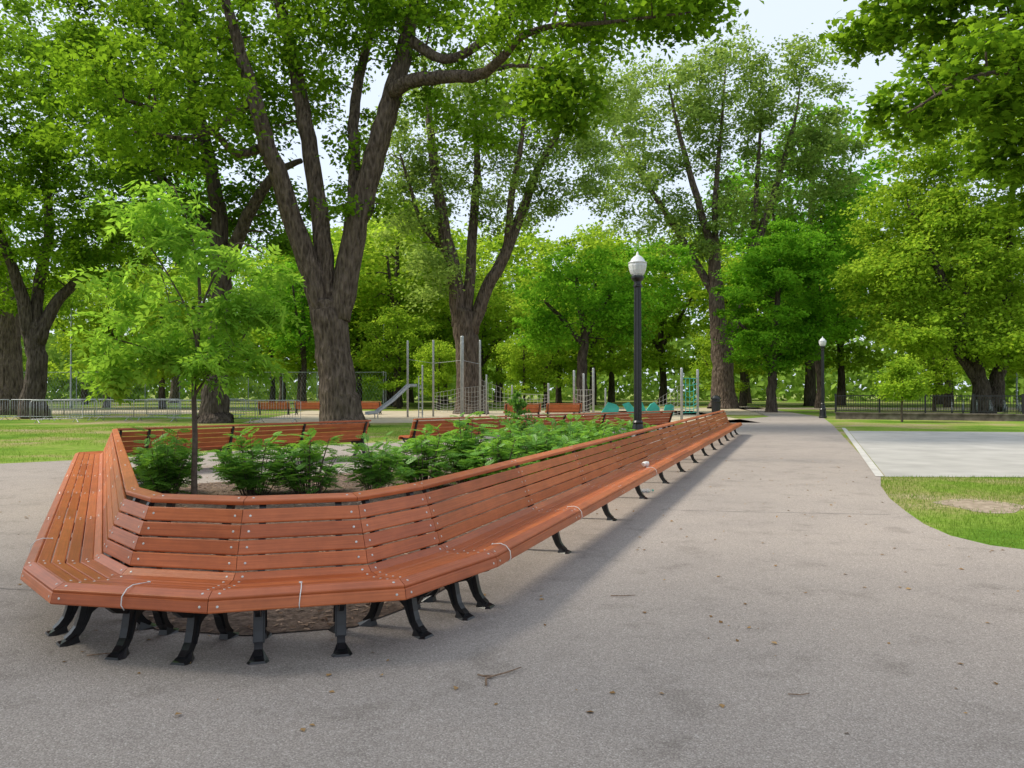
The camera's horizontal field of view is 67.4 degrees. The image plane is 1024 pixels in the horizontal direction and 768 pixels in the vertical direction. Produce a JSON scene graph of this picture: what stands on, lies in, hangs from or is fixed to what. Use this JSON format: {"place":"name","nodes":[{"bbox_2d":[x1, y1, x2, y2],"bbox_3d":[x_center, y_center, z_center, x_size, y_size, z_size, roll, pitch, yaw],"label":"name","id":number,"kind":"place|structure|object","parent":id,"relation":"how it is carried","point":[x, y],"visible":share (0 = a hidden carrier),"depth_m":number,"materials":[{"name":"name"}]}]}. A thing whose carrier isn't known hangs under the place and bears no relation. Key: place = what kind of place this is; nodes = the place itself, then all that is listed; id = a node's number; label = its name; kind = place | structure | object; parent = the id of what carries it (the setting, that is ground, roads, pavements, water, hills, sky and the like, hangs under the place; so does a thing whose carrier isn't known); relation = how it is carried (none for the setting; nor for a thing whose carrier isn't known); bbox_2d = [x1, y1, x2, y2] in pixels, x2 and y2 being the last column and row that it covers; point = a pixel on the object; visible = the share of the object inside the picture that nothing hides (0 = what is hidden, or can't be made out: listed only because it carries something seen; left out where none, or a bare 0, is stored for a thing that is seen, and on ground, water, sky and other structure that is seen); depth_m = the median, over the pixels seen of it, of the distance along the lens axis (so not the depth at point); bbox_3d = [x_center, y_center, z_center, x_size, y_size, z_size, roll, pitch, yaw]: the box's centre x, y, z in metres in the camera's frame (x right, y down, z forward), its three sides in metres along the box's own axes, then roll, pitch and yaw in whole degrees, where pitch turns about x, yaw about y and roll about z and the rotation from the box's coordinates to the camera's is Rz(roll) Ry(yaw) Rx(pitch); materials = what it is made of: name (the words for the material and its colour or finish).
{"place":"outdoors","nodes":[
{"label":"outdoors","id":0,"kind":"place"},
{"bbox_2d":[243,411,755,422],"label":"playground sand","id":1,"kind":"structure","parent":0,"point":[383,417],"depth_m":46.30,"materials":[{"name":"beige sand"}]},
{"bbox_2d":[255,400,300,422],"bbox_3d":[-11.400,1.321,37.389,2.340,1.095,0.649,0,-1,6],"label":"crowd barrier","id":2,"kind":"object","parent":1,"relation":"on","point":[260,418],"visible":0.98,"depth_m":37.39,"materials":[{"name":"metal"}]},
{"bbox_2d":[294,402,318,414],"bbox_3d":[-13.200,1.574,50.278,1.996,0.854,0.676,0,-1,0],"label":"park bench","id":3,"kind":"object","parent":1,"relation":"on","point":[309,406],"visible":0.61,"depth_m":50.11,"materials":[{"name":"orange wood"}]},
{"bbox_2d":[361,401,381,413],"bbox_3d":[-9.571,1.579,50.776,1.996,0.854,0.676,0,-1,6],"label":"park bench","id":4,"kind":"object","parent":1,"relation":"on","point":[371,405],"visible":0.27,"depth_m":50.56,"materials":[{"name":"orange wood"}]},
{"bbox_2d":[365,376,422,418],"bbox_3d":[-6.706,0.737,43.516,3.200,2.402,0.818,0,-1,-23],"label":"playground slide","id":5,"kind":"object","parent":1,"relation":"on","point":[398,394],"visible":0.98,"depth_m":43.70,"materials":[{"name":"metal"}]},
{"bbox_2d":[407,336,549,416],"bbox_3d":[-1.988,-0.385,46.481,8.370,4.700,5.150,0,-1,0],"label":"climbing net frame","id":6,"kind":"object","parent":1,"relation":"on","point":[461,396],"visible":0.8,"depth_m":44.87,"materials":[{"name":"metal"}]},
{"bbox_2d":[503,404,540,417],"bbox_3d":[0.556,1.489,41.775,1.996,0.854,0.676,0,-1,-9],"label":"park bench","id":7,"kind":"object","parent":1,"relation":"on","point":[534,409],"visible":0.55,"depth_m":41.65,"materials":[{"name":"orange wood"}]},
{"bbox_2d":[545,403,581,416],"bbox_3d":[2.871,1.499,42.777,1.996,0.854,0.676,0,-1,-6],"label":"park bench","id":8,"kind":"object","parent":1,"relation":"on","point":[562,408],"visible":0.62,"depth_m":42.60,"materials":[{"name":"orange wood"}]},
{"bbox_2d":[573,368,698,419],"bbox_3d":[6.905,0.571,43.062,7.320,2.881,4.113,0,-1,25],"label":"play structure","id":9,"kind":"object","parent":1,"relation":"on","point":[612,407],"visible":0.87,"depth_m":41.85,"materials":[{"name":"metal"}]},
{"bbox_2d":[711,395,720,414],"bbox_3d":[11.950,1.300,44.989,0.580,1.300,0.580,0,-1,0],"label":"litter bin","id":10,"kind":"object","parent":1,"relation":"on","point":[715,403],"visible":0.77,"depth_m":44.78,"materials":[{"name":"black metal"}]},
{"bbox_2d":[0,406,1023,767],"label":"path","id":11,"kind":"structure","parent":0,"point":[926,676],"depth_m":4.32,"materials":[{"name":"grey asphalt"}]},
{"bbox_2d":[20,410,741,665],"bbox_3d":[-1.078,1.240,16.937,10.139,0.854,24.805,0,-1,21],"label":"park bench","id":12,"kind":"object","parent":11,"relation":"on","point":[92,580],"visible":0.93,"depth_m":4.87,"materials":[{"name":"orange wood"}]},
{"bbox_2d":[121,438,689,634],"bbox_3d":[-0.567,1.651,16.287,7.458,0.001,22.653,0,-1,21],"label":"mulch bed","id":13,"kind":"object","parent":11,"relation":"on","point":[239,620],"visible":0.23,"depth_m":6.61,"materials":[{"name":"brown wood"}]},
{"bbox_2d":[127,437,187,491],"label":"shrub","id":14,"kind":"object","parent":13,"relation":"on","point":[137,458],"visible":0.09,"depth_m":11.26,"materials":[{"name":"green plant"}]},
{"bbox_2d":[120,426,207,493],"bbox_3d":[-4.811,1.098,10.735,1.096,1.027,1.234,1,-1,-42],"label":"shrub","id":15,"kind":"object","parent":13,"relation":"on","point":[166,471],"visible":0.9,"depth_m":10.57,"materials":[{"name":"green plant"}]},
{"bbox_2d":[61,179,306,494],"bbox_3d":[-4.447,-0.524,10.432,3.322,4.561,2.555,0,-1,0],"label":"young tree","id":16,"kind":"object","parent":13,"relation":"on","point":[251,312],"visible":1,"depth_m":10.22,"materials":[{"name":"green plant"}]},
{"bbox_2d":[206,425,294,495],"bbox_3d":[-3.737,1.112,11.241,1.426,1.009,1.482,0,-1,0],"label":"shrub","id":17,"kind":"object","parent":13,"relation":"on","point":[244,470],"visible":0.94,"depth_m":10.94,"materials":[{"name":"green plant"}]},
{"bbox_2d":[261,428,361,493],"bbox_3d":[-2.901,1.126,11.203,1.440,0.980,1.385,0,-1,-29],"label":"shrub","id":18,"kind":"object","parent":13,"relation":"on","point":[292,477],"visible":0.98,"depth_m":11.10,"materials":[{"name":"green plant"}]},
{"bbox_2d":[340,431,414,490],"bbox_3d":[-1.938,1.158,11.137,1.100,0.916,0.977,0,-1,-5],"label":"shrub","id":19,"kind":"object","parent":13,"relation":"on","point":[382,463],"visible":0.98,"depth_m":11.05,"materials":[{"name":"green plant"}]},
{"bbox_2d":[382,423,473,488],"bbox_3d":[-1.298,1.117,11.881,1.489,1.014,1.432,0,-1,-5],"label":"shrub","id":20,"kind":"object","parent":13,"relation":"on","point":[419,466],"visible":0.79,"depth_m":11.79,"materials":[{"name":"green plant"}]},
{"bbox_2d":[424,411,496,482],"bbox_3d":[-0.817,1.033,12.609,1.277,1.197,1.438,0,-1,23],"label":"shrub","id":21,"kind":"object","parent":13,"relation":"on","point":[466,439],"visible":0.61,"depth_m":12.49,"materials":[{"name":"green plant"}]},
{"bbox_2d":[460,428,537,487],"bbox_3d":[-0.151,1.156,11.884,1.372,0.934,1.320,0,-1,-8],"label":"shrub","id":22,"kind":"object","parent":13,"relation":"on","point":[500,453],"visible":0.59,"depth_m":11.84,"materials":[{"name":"green plant"}]},
{"bbox_2d":[481,415,539,459],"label":"shrub","id":23,"kind":"object","parent":13,"relation":"on","point":[508,427],"visible":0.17,"depth_m":13.42,"materials":[{"name":"green plant"}]},
{"bbox_2d":[499,389,535,437],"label":"conifer","id":24,"kind":"object","parent":13,"relation":"on","point":[515,403],"visible":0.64,"depth_m":16.74,"materials":[{"name":"green plant"}]},
{"bbox_2d":[515,415,563,461],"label":"shrub","id":25,"kind":"object","parent":13,"relation":"on","point":[540,420],"visible":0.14,"depth_m":14.54,"materials":[{"name":"green plant"}]},
{"bbox_2d":[510,423,577,481],"bbox_3d":[0.408,1.146,12.860,1.377,0.975,1.432,-1,-1,42],"label":"shrub","id":26,"kind":"object","parent":13,"relation":"on","point":[536,441],"visible":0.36,"depth_m":12.78,"materials":[{"name":"green plant"}]},
{"bbox_2d":[543,413,585,443],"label":"shrub","id":27,"kind":"object","parent":13,"relation":"on","point":[572,425],"visible":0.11,"depth_m":15.87,"materials":[{"name":"green plant"}]},
{"bbox_2d":[544,426,596,473],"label":"shrub","id":28,"kind":"object","parent":13,"relation":"on","point":[567,439],"visible":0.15,"depth_m":13.82,"materials":[{"name":"green plant"}]},
{"bbox_2d":[567,422,615,466],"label":"shrub","id":29,"kind":"object","parent":13,"relation":"on","point":[588,435],"visible":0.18,"depth_m":15.16,"materials":[{"name":"green plant"}]},
{"bbox_2d":[590,416,618,452],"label":"shrub","id":30,"kind":"object","parent":13,"relation":"on","point":[599,427],"visible":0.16,"depth_m":18.53,"materials":[{"name":"green plant"}]},
{"bbox_2d":[597,422,637,460],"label":"shrub","id":31,"kind":"object","parent":13,"relation":"on","point":[615,428],"visible":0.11,"depth_m":16.58,"materials":[{"name":"green plant"}]},
{"bbox_2d":[613,414,654,438],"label":"shrub","id":32,"kind":"object","parent":13,"relation":"on","point":[628,423],"visible":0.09,"depth_m":19.73,"materials":[{"name":"green plant"}]},
{"bbox_2d":[628,251,646,458],"bbox_3d":[2.800,-0.644,17.107,0.424,4.630,0.424,0,-1,0],"label":"street lamp","id":33,"kind":"object","parent":13,"relation":"on","point":[637,264],"visible":0.88,"depth_m":17.04,"materials":[{"name":"black metal"}]},
{"bbox_2d":[17,455,1018,732],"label":"leaf litter","id":34,"kind":"object","parent":11,"relation":"on","point":[545,625],"visible":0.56,"depth_m":4.84,"materials":[{"name":"brown plant"}]},
{"bbox_2d":[398,410,674,453],"bbox_3d":[1.418,1.298,22.668,0.676,0.854,11.310,-1,-1,45],"label":"park bench","id":35,"kind":"object","parent":11,"relation":"on","point":[651,419],"visible":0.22,"depth_m":21.55,"materials":[{"name":"orange wood"}]},
{"bbox_2d":[819,336,826,417],"bbox_3d":[17.600,-0.380,43.506,0.424,4.630,0.424,0,-1,0],"label":"street lamp","id":36,"kind":"object","parent":11,"relation":"on","point":[822,344],"visible":0.99,"depth_m":43.43,"materials":[{"name":"black metal"}]},
{"bbox_2d":[0,392,1023,548],"bbox_3d":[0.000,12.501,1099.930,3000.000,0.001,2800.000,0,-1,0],"label":"ground","id":37,"kind":"structure","parent":0,"point":[45,448],"depth_m":32.16,"materials":[{"name":"green plant"}]},
{"bbox_2d":[10,399,50,420],"bbox_3d":[-25.200,1.349,40.188,2.340,1.095,0.649,0,-1,6],"label":"crowd barrier","id":38,"kind":"object","parent":37,"relation":"on","point":[31,408],"visible":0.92,"depth_m":40.20,"materials":[{"name":"metal"}]},
{"bbox_2d":[30,400,82,423],"bbox_3d":[-21.800,1.315,36.789,0.649,1.095,2.340,0,-1,38],"label":"crowd barrier","id":39,"kind":"object","parent":37,"relation":"on","point":[76,418],"visible":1,"depth_m":36.95,"materials":[{"name":"metal"}]},
{"bbox_2d":[0,151,119,414],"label":"tree","id":40,"kind":"object","parent":37,"relation":"on","point":[11,374],"visible":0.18,"depth_m":49.60,"materials":[{"name":"green plant"}]},
{"bbox_2d":[51,399,96,419],"bbox_3d":[-22.800,1.347,39.989,2.340,1.095,0.649,0,-1,-3],"label":"crowd barrier","id":41,"kind":"object","parent":37,"relation":"on","point":[91,416],"visible":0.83,"depth_m":39.99,"materials":[{"name":"metal"}]},
{"bbox_2d":[70,300,82,407],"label":"light pole","id":42,"kind":"object","parent":37,"relation":"on","point":[70,366],"visible":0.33,"depth_m":69.96,"materials":[{"name":"grey metal"}]},
{"bbox_2d":[24,270,133,404],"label":"tree","id":43,"kind":"object","parent":37,"relation":"on","point":[63,347],"visible":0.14,"depth_m":88.70,"materials":[{"name":"green plant"}]},
{"bbox_2d":[0,0,192,418],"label":"tree","id":44,"kind":"object","parent":37,"relation":"on","point":[71,253],"visible":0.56,"depth_m":41.88,"materials":[{"name":"green plant"}]},
{"bbox_2d":[46,250,172,407],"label":"tree","id":45,"kind":"object","parent":37,"relation":"on","point":[86,325],"visible":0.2,"depth_m":70.50,"materials":[{"name":"green plant"}]},
{"bbox_2d":[94,399,133,420],"bbox_3d":[-20.500,1.343,39.589,2.340,1.095,0.649,0,-1,11],"label":"crowd barrier","id":46,"kind":"object","parent":37,"relation":"on","point":[99,416],"visible":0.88,"depth_m":39.65,"materials":[{"name":"metal"}]},
{"bbox_2d":[50,409,253,413],"bbox_3d":[-49.000,2.086,58.982,58.000,0.001,14.000,0,-1,0],"label":"gravel court","id":47,"kind":"object","parent":37,"relation":"on","point":[138,411],"depth_m":57.98,"materials":[{"name":"beige gravel"}]},
{"bbox_2d":[100,248,210,408],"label":"tree","id":48,"kind":"object","parent":37,"relation":"on","point":[161,390],"visible":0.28,"depth_m":65.05,"materials":[{"name":"green plant"}]},
{"bbox_2d":[133,399,180,420],"bbox_3d":[-18.200,1.341,39.389,2.340,1.095,0.649,0,-1,-6],"label":"crowd barrier","id":49,"kind":"object","parent":37,"relation":"on","point":[158,407],"visible":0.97,"depth_m":39.39,"materials":[{"name":"metal"}]},
{"bbox_2d":[146,400,179,417],"bbox_3d":[-20.000,1.387,43.988,2.340,1.095,0.649,0,-1,17],"label":"crowd barrier","id":50,"kind":"object","parent":37,"relation":"on","point":[166,414],"visible":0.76,"depth_m":43.79,"materials":[{"name":"metal"}]},
{"bbox_2d":[91,164,248,402],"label":"tree","id":51,"kind":"object","parent":37,"relation":"on","point":[174,383],"visible":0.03,"depth_m":99.50,"materials":[{"name":"green plant"}]},
{"bbox_2d":[0,0,340,423],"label":"tree","id":52,"kind":"object","parent":37,"relation":"on","point":[221,222],"visible":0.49,"depth_m":36.49,"materials":[{"name":"green plant"}]},
{"bbox_2d":[184,329,255,393],"bbox_3d":[-23.983,-1.807,62.317,6.457,8.046,6.496,0,-1,36],"label":"tree","id":53,"kind":"object","parent":37,"relation":"on","point":[232,374],"visible":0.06,"depth_m":61.92,"materials":[{"name":"green plant"}]},
{"bbox_2d":[47,372,393,408],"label":"chain link fence","id":54,"kind":"object","parent":37,"relation":"on","point":[191,384],"visible":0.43,"depth_m":66.99,"materials":[{"name":"metal"}]},
{"bbox_2d":[0,424,479,462],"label":"grass","id":55,"kind":"structure","parent":37,"relation":"on","point":[79,430],"depth_m":26.17,"materials":[{"name":"green plant"}]},
{"bbox_2d":[231,220,311,402],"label":"tree","id":56,"kind":"object","parent":37,"relation":"on","point":[284,388],"visible":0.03,"depth_m":83.27,"materials":[{"name":"green plant"}]},
{"bbox_2d":[230,278,318,402],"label":"tree","id":57,"kind":"object","parent":37,"relation":"on","point":[273,389],"visible":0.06,"depth_m":95.72,"materials":[{"name":"green plant"}]},
{"bbox_2d":[258,402,290,414],"bbox_3d":[-15.429,1.570,49.877,1.996,0.854,0.676,0,-1,-6],"label":"park bench","id":58,"kind":"object","parent":37,"relation":"on","point":[272,406],"visible":0.86,"depth_m":49.72,"materials":[{"name":"orange wood"}]},
{"bbox_2d":[232,240,363,402],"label":"tree","id":59,"kind":"object","parent":37,"relation":"on","point":[291,366],"visible":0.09,"depth_m":78.41,"materials":[{"name":"green plant"}]},
{"bbox_2d":[247,228,359,402],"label":"tree","id":60,"kind":"object","parent":37,"relation":"on","point":[305,346],"visible":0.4,"depth_m":68.56,"materials":[{"name":"green plant"}]},
{"bbox_2d":[308,262,416,402],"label":"tree","id":61,"kind":"object","parent":37,"relation":"on","point":[357,342],"visible":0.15,"depth_m":78.81,"materials":[{"name":"green plant"}]},
{"bbox_2d":[10,0,763,427],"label":"tree","id":62,"kind":"object","parent":37,"relation":"on","point":[330,292],"visible":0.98,"depth_m":31.62,"materials":[{"name":"green plant"}]},
{"bbox_2d":[330,216,460,403],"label":"tree","id":63,"kind":"object","parent":37,"relation":"on","point":[386,396],"depth_m":91.51,"materials":[{"name":"green plant"}]},
{"bbox_2d":[356,301,437,408],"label":"tree","id":64,"kind":"object","parent":37,"relation":"on","point":[399,358],"visible":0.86,"depth_m":67.01,"materials":[{"name":"green plant"}]},
{"bbox_2d":[330,198,477,404],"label":"tree","id":65,"kind":"object","parent":37,"relation":"on","point":[339,235],"visible":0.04,"depth_m":81.08,"materials":[{"name":"green plant"}]},
{"bbox_2d":[332,199,481,406],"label":"tree","id":66,"kind":"object","parent":37,"relation":"on","point":[368,289],"visible":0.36,"depth_m":72.14,"materials":[{"name":"green plant"}]},
{"bbox_2d":[410,338,455,409],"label":"tree","id":67,"kind":"object","parent":37,"relation":"on","point":[441,378],"visible":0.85,"depth_m":62.58,"materials":[{"name":"green plant"}]},
{"bbox_2d":[405,245,512,403],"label":"tree","id":68,"kind":"object","parent":37,"relation":"on","point":[444,400],"visible":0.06,"depth_m":91.06,"materials":[{"name":"green plant"}]},
{"bbox_2d":[424,268,526,400],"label":"tree","id":69,"kind":"object","parent":37,"relation":"on","point":[487,332],"visible":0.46,"depth_m":76.84,"materials":[{"name":"green plant"}]},
{"bbox_2d":[335,24,658,413],"bbox_3d":[-0.955,-10.716,52.367,22.234,25.974,11.516,0,-1,0],"label":"tree","id":70,"kind":"object","parent":37,"relation":"on","point":[467,316],"visible":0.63,"depth_m":51.43,"materials":[{"name":"green plant"}]},
{"bbox_2d":[451,216,566,401],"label":"tree","id":71,"kind":"object","parent":37,"relation":"on","point":[524,240],"visible":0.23,"depth_m":107.07,"materials":[{"name":"green plant"}]},
{"bbox_2d":[21,257,1023,402],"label":"distant wood","id":72,"kind":"object","parent":37,"relation":"on","point":[759,387],"visible":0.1,"depth_m":124.25,"materials":[{"name":"green plant"}]},
{"bbox_2d":[490,331,557,401],"bbox_3d":[1.104,-1.281,64.252,5.658,7.008,5.624,0,-1,-34],"label":"tree","id":73,"kind":"object","parent":37,"relation":"on","point":[514,371],"visible":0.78,"depth_m":63.51,"materials":[{"name":"green plant"}]},
{"bbox_2d":[492,282,591,407],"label":"tree","id":74,"kind":"object","parent":37,"relation":"on","point":[556,359],"visible":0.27,"depth_m":69.27,"materials":[{"name":"green plant"}]},
{"bbox_2d":[498,266,603,402],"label":"tree","id":75,"kind":"object","parent":37,"relation":"on","point":[558,396],"visible":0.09,"depth_m":97.33,"materials":[{"name":"green plant"}]},
{"bbox_2d":[519,213,670,404],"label":"tree","id":76,"kind":"object","parent":37,"relation":"on","point":[584,240],"visible":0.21,"depth_m":84.87,"materials":[{"name":"green plant"}]},
{"bbox_2d":[494,235,705,411],"bbox_3d":[7.152,-4.636,57.426,16.027,13.826,9.909,0,-1,-32],"label":"tree","id":77,"kind":"object","parent":37,"relation":"on","point":[605,313],"visible":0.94,"depth_m":55.70,"materials":[{"name":"green plant"}]},
{"bbox_2d":[575,248,673,401],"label":"tree","id":78,"kind":"object","parent":37,"relation":"on","point":[611,391],"visible":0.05,"depth_m":107.72,"materials":[{"name":"green plant"}]},
{"bbox_2d":[600,223,736,403],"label":"tree","id":79,"kind":"object","parent":37,"relation":"on","point":[669,329],"visible":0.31,"depth_m":90.52,"materials":[{"name":"green plant"}]},
{"bbox_2d":[687,329,750,392],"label":"tree","id":80,"kind":"object","parent":37,"relation":"on","point":[705,362],"visible":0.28,"depth_m":73.91,"materials":[{"name":"green plant"}]},
{"bbox_2d":[572,20,877,408],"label":"tree","id":81,"kind":"object","parent":37,"relation":"on","point":[759,121],"visible":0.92,"depth_m":67.34,"materials":[{"name":"green plant"}]},
{"bbox_2d":[679,230,811,405],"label":"tree","id":82,"kind":"object","parent":37,"relation":"on","point":[742,372],"visible":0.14,"depth_m":79.43,"materials":[{"name":"green plant"}]},
{"bbox_2d":[686,170,805,403],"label":"tree","id":83,"kind":"object","parent":37,"relation":"on","point":[749,399],"visible":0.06,"depth_m":97.45,"materials":[{"name":"green plant"}]},
{"bbox_2d":[701,215,863,411],"bbox_3d":[19.604,-4.936,55.665,10.879,14.588,10.424,0,-1,-35],"label":"tree","id":84,"kind":"object","parent":37,"relation":"on","point":[784,263],"visible":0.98,"depth_m":54.83,"materials":[{"name":"green plant"}]},
{"bbox_2d":[701,94,912,405],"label":"tree","id":85,"kind":"object","parent":37,"relation":"on","point":[810,389],"visible":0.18,"depth_m":78.78,"materials":[{"name":"green plant"}]},
{"bbox_2d":[761,186,886,407],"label":"tree","id":86,"kind":"object","parent":37,"relation":"on","point":[851,252],"visible":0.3,"depth_m":68.53,"materials":[{"name":"green plant"}]},
{"bbox_2d":[780,217,904,404],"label":"tree","id":87,"kind":"object","parent":37,"relation":"on","point":[841,363],"visible":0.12,"depth_m":83.25,"materials":[{"name":"green plant"}]},
{"bbox_2d":[842,428,883,475],"bbox_3d":[10.078,1.714,22.581,0.159,0.001,19.521,0,-1,22],"label":"concrete band","id":88,"kind":"object","parent":37,"relation":"on","point":[869,462],"visible":1,"depth_m":17.91,"materials":[{"name":"beige concrete"}]},
{"bbox_2d":[857,353,938,421],"bbox_3d":[19.164,0.247,37.930,3.059,3.567,3.189,0,-1,-40],"label":"tree","id":89,"kind":"object","parent":37,"relation":"on","point":[897,381],"visible":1,"depth_m":37.62,"materials":[{"name":"green plant"}]},
{"bbox_2d":[808,0,1023,236],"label":"tree","id":90,"kind":"object","parent":37,"relation":"on","point":[999,101],"visible":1,"depth_m":13.49,"materials":[{"name":"green plant"}]},
{"bbox_2d":[819,39,1023,413],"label":"tree","id":91,"kind":"object","parent":37,"relation":"on","point":[913,244],"visible":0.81,"depth_m":49.08,"materials":[{"name":"green plant"}]},
{"bbox_2d":[858,228,991,404],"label":"tree","id":92,"kind":"object","parent":37,"relation":"on","point":[938,402],"depth_m":89.84,"materials":[{"name":"green plant"}]},
{"bbox_2d":[895,329,964,410],"bbox_3d":[32.923,-1.401,59.764,5.783,7.163,5.748,0,-1,-41],"label":"tree","id":93,"kind":"object","parent":37,"relation":"on","point":[937,369],"visible":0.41,"depth_m":59.12,"materials":[{"name":"green plant"}]},
{"bbox_2d":[849,431,1023,476],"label":"concrete slab","id":94,"kind":"structure","parent":37,"relation":"on","point":[930,454],"depth_m":18.84,"materials":[{"name":"grey concrete"}]},
{"bbox_2d":[866,213,1023,406],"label":"tree","id":95,"kind":"object","parent":37,"relation":"on","point":[954,358],"visible":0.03,"depth_m":73.50,"materials":[{"name":"green plant"}]},
{"bbox_2d":[881,474,1023,547],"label":"grass","id":96,"kind":"structure","parent":37,"relation":"on","point":[980,491],"depth_m":10.76,"materials":[{"name":"green plant"}]},
{"bbox_2d":[933,499,1023,512],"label":"bare earth","id":97,"kind":"structure","parent":96,"relation":"on","point":[982,506],"depth_m":10.10,"materials":[{"name":"beige soil"}]},
{"bbox_2d":[931,235,1023,379],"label":"tree","id":98,"kind":"object","parent":37,"relation":"on","point":[1012,371],"visible":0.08,"depth_m":64.73,"materials":[{"name":"green plant"}]},
{"bbox_2d":[0,0,1023,391],"label":"sky","id":99,"kind":"structure","parent":0,"point":[771,19],"materials":[{"name":"white"}]},
{"bbox_2d":[602,408,1020,414],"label":"tan plaza","id":100,"kind":"structure","parent":0,"point":[728,411],"depth_m":64.48,"materials":[{"name":"beige concrete"}]},
{"bbox_2d":[835,412,1023,420],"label":"wall","id":101,"kind":"structure","parent":0,"point":[936,416],"depth_m":40.41,"materials":[{"name":"stone"}]},
{"bbox_2d":[835,394,1023,413],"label":"black fence","id":102,"kind":"object","parent":101,"relation":"on","point":[1022,405],"visible":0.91,"depth_m":40.45,"materials":[{"name":"metal"}]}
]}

